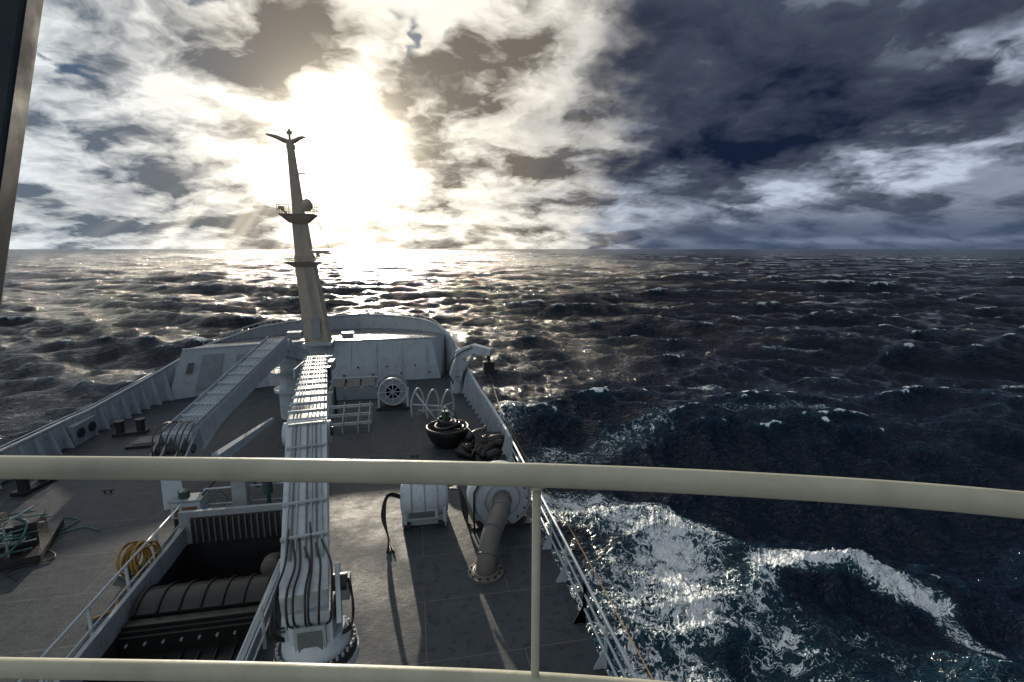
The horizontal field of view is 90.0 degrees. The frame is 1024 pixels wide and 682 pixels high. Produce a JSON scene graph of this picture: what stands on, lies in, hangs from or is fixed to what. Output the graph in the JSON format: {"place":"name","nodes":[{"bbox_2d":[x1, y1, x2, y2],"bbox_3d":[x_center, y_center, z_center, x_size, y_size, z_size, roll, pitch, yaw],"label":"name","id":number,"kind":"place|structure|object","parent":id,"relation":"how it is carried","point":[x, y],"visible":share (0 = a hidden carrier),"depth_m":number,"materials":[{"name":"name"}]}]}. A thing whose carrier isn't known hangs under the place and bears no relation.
{"place":"outdoors","nodes":[
{"label":"outdoors","id":0,"kind":"place"},
{"bbox_2d":[0,249,1023,681],"bbox_3d":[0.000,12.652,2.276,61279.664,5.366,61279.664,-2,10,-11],"label":"sea","id":1,"kind":"structure","parent":0,"point":[884,363],"depth_m":43.46,"materials":[{"name":"liquid"}]},
{"bbox_2d":[0,310,607,681],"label":"ship hull","id":2,"kind":"object","parent":1,"relation":"on","point":[421,598],"visible":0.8,"depth_m":15.46,"materials":[{"name":"paint"}]},
{"bbox_2d":[0,506,63,569],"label":"pallet","id":3,"kind":"object","parent":2,"relation":"on","point":[26,537],"visible":1,"depth_m":14.39,"materials":[{"name":"wood"}]},
{"bbox_2d":[10,479,55,496],"bbox_3d":[-17.242,4.972,18.447,0.500,0.680,1.350,0,10,-1],"label":"mooring bollard","id":4,"kind":"object","parent":2,"relation":"on","point":[25,487],"visible":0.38,"depth_m":18.01,"materials":[{"name":"metal"}]},
{"bbox_2d":[6,516,99,580],"bbox_3d":[-13.293,5.918,14.937,1.616,0.040,3.431,-2,10,-11],"label":"loose rope","id":5,"kind":"object","parent":2,"relation":"on","point":[11,576],"visible":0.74,"depth_m":14.49,"materials":[{"name":"fabric"}]},
{"bbox_2d":[64,415,97,445],"bbox_3d":[-19.321,4.032,23.047,0.425,0.900,1.600,-2,10,-11],"label":"fairlead","id":6,"kind":"object","parent":2,"relation":"on","point":[80,431],"visible":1,"depth_m":22.77,"materials":[{"name":"grey paint"}]},
{"bbox_2d":[18,505,181,681],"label":"hatch guard rail","id":7,"kind":"object","parent":2,"relation":"on","point":[91,626],"visible":0.58,"depth_m":11.54,"materials":[{"name":"white metal"}]},
{"bbox_2d":[92,540,160,620],"bbox_3d":[-9.727,5.815,12.790,1.059,1.041,1.994,-2,10,-11],"label":"yellow hose coil","id":8,"kind":"object","parent":2,"relation":"on","point":[133,568],"visible":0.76,"depth_m":13.10,"materials":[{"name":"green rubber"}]},
{"bbox_2d":[112,417,149,436],"bbox_3d":[-17.782,3.999,23.857,1.350,0.680,0.500,-4,11,-22],"label":"mooring bollard","id":9,"kind":"object","parent":2,"relation":"on","point":[120,431],"visible":1,"depth_m":23.76,"materials":[{"name":"metal"}]},
{"bbox_2d":[125,435,159,449],"bbox_3d":[-16.046,4.446,22.825,1.600,0.165,1.300,-3,11,-16],"label":"deck plate cover","id":10,"kind":"object","parent":2,"relation":"on","point":[140,442],"visible":0.5,"depth_m":22.40,"materials":[{"name":"metal"}]},
{"bbox_2d":[53,502,282,681],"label":"cargo hatch","id":11,"kind":"object","parent":2,"relation":"on","point":[211,619],"visible":0.78,"depth_m":12.04,"materials":[{"name":"grey paint"}]},
{"bbox_2d":[167,481,258,526],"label":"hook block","id":12,"kind":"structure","parent":2,"relation":"on","point":[186,499],"depth_m":15.83,"materials":[{"name":"white paint"}]},
{"bbox_2d":[149,336,309,510],"bbox_3d":[-10.847,2.562,21.237,2.206,4.436,11.814,-1,10,-3],"label":"deck crane","id":13,"kind":"object","parent":2,"relation":"on","point":[193,428],"visible":0.84,"depth_m":19.31,"materials":[{"name":"white paint"}]},
{"bbox_2d":[230,481,250,506],"bbox_3d":[-8.506,4.853,16.085,0.700,1.750,0.600,-2,10,-11],"label":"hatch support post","id":14,"kind":"object","parent":2,"relation":"on","point":[240,491],"visible":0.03,"depth_m":15.90,"materials":[{"name":"grey metal"}]},
{"bbox_2d":[203,482,283,508],"bbox_3d":[-8.415,5.127,16.462,2.670,1.078,0.056,-2,10,-11],"label":"hatch guard rail","id":15,"kind":"object","parent":2,"relation":"on","point":[205,499],"visible":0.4,"depth_m":16.29,"materials":[{"name":"grey metal"}]},
{"bbox_2d":[236,558,280,660],"bbox_3d":[-5.177,6.261,10.157,0.070,1.078,5.030,-2,10,-11],"label":"hatch guard rail","id":16,"kind":"object","parent":2,"relation":"on","point":[262,624],"visible":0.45,"depth_m":10.90,"materials":[{"name":"white metal"}]},
{"bbox_2d":[262,482,272,503],"bbox_3d":[-7.720,5.014,16.266,0.338,1.370,0.338,-2,10,-11],"label":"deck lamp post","id":17,"kind":"object","parent":2,"relation":"on","point":[267,488],"visible":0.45,"depth_m":16.10,"materials":[{"name":"green metal"}]},
{"bbox_2d":[266,129,334,346],"bbox_3d":[-12.704,-6.114,31.270,3.455,12.940,1.913,-2,10,-11],"label":"mast","id":18,"kind":"object","parent":2,"relation":"on","point":[315,319],"visible":1,"depth_m":31.05,"materials":[{"name":"metal"}]},
{"bbox_2d":[269,354,358,663],"bbox_3d":[-5.149,3.607,13.522,1.376,5.110,13.412,-4,11,-20],"label":"deck crane","id":19,"kind":"object","parent":2,"relation":"on","point":[311,595],"visible":0.97,"depth_m":7.96,"materials":[{"name":"white paint"}]},
{"bbox_2d":[300,178,355,312],"bbox_3d":[-12.779,-6.527,35.708,0.022,10.615,8.823,1,10,4],"label":"mast stay","id":20,"kind":"object","parent":2,"relation":"on","point":[327,244],"visible":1,"depth_m":35.57,"materials":[{"name":"grey metal"}]},
{"bbox_2d":[328,386,337,414],"bbox_3d":[-9.477,3.102,26.525,0.760,1.500,0.540,-2,10,-11],"label":"electrical locker","id":21,"kind":"object","parent":2,"relation":"on","point":[332,397],"visible":0.51,"depth_m":26.45,"materials":[{"name":"grey metal"}]},
{"bbox_2d":[328,401,372,433],"bbox_3d":[-7.780,3.651,24.474,2.106,1.155,1.423,-2,10,-11],"label":"gangway rack","id":22,"kind":"object","parent":2,"relation":"on","point":[358,422],"visible":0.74,"depth_m":24.52,"materials":[{"name":"white metal"}]},
{"bbox_2d":[328,376,379,400],"bbox_3d":[-9.214,2.668,30.036,2.700,1.110,1.700,-2,10,-11],"label":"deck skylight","id":23,"kind":"object","parent":2,"relation":"on","point":[353,388],"visible":0.89,"depth_m":29.39,"materials":[{"name":"grey paint"}]},
{"bbox_2d":[376,373,410,410],"bbox_3d":[-6.486,2.723,27.989,1.800,1.727,1.500,-2,10,-11],"label":"rope reel","id":24,"kind":"object","parent":2,"relation":"on","point":[393,392],"visible":1,"depth_m":27.50,"materials":[{"name":"grey paint"}]},
{"bbox_2d":[381,484,472,553],"bbox_3d":[-2.808,5.122,15.918,2.889,1.323,2.157,-6,12,-30],"label":"equipment box","id":25,"kind":"object","parent":2,"relation":"on","point":[420,504],"visible":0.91,"depth_m":15.82,"materials":[{"name":"white paint"}]},
{"bbox_2d":[410,388,454,419],"bbox_3d":[-4.062,3.149,26.161,1.901,1.547,1.285,5,11,27],"label":"pipe frame","id":26,"kind":"object","parent":2,"relation":"on","point":[425,407],"visible":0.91,"depth_m":25.96,"materials":[{"name":"white paint"}]},
{"bbox_2d":[425,406,469,448],"bbox_3d":[-2.820,3.696,22.461,1.960,1.771,1.959,-2,10,-11],"label":"rubber tub with mooring gear","id":27,"kind":"object","parent":2,"relation":"on","point":[445,430],"visible":0.98,"depth_m":22.01,"materials":[{"name":"rubber"}]},
{"bbox_2d":[448,343,493,393],"bbox_3d":[-2.409,1.639,30.304,3.007,3.042,1.271,2,10,12],"label":"davit crane","id":28,"kind":"object","parent":2,"relation":"on","point":[457,370],"visible":0.99,"depth_m":29.95,"materials":[{"name":"white paint"}]},
{"bbox_2d":[489,371,653,679],"bbox_3d":[1.016,4.531,17.925,0.432,1.502,24.701,-2,10,-12],"label":"boarding rope","id":29,"kind":"object","parent":28,"relation":"attached to","point":[579,545],"visible":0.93,"depth_m":13.96,"materials":[{"name":"fabric"}]},
{"bbox_2d":[454,425,505,461],"bbox_3d":[-1.370,4.341,21.424,2.102,1.217,2.427,-2,10,-11],"label":"fender heap","id":30,"kind":"object","parent":2,"relation":"on","point":[482,444],"visible":0.98,"depth_m":20.91,"materials":[{"name":"rubber"}]},
{"bbox_2d":[467,460,530,584],"bbox_3d":[-0.295,5.011,14.861,2.289,1.958,3.561,-2,10,-11],"label":"gooseneck ventilator","id":31,"kind":"object","parent":2,"relation":"on","point":[497,511],"visible":0.9,"depth_m":15.00,"materials":[{"name":"white paint"}]},
{"bbox_2d":[507,438,637,678],"bbox_3d":[1.470,5.873,12.203,0.278,1.118,17.030,-2,10,-11],"label":"side guard rail","id":32,"kind":"object","parent":2,"relation":"on","point":[601,662],"visible":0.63,"depth_m":11.76,"materials":[{"name":"white metal"}]},
{"bbox_3d":[-5.912,5.132,-0.119,18.800,6.940,2.000,-2,10,-11],"label":"bridge front","id":33,"kind":"object","parent":2,"relation":"on","visible":0},
{"bbox_2d":[0,0,43,307],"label":"window frame","id":34,"kind":"object","parent":33,"relation":"on","point":[20,21],"visible":1,"depth_m":0.83,"materials":[{"name":"metal"}]},
{"bbox_2d":[0,455,1023,681],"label":"balcony guard rail","id":35,"kind":"object","parent":33,"relation":"on","point":[536,478],"visible":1,"depth_m":1.10,"materials":[{"name":"beige paint"}]},
{"bbox_2d":[9,0,1023,248],"label":"sky","id":36,"kind":"structure","parent":0,"point":[425,124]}
]}

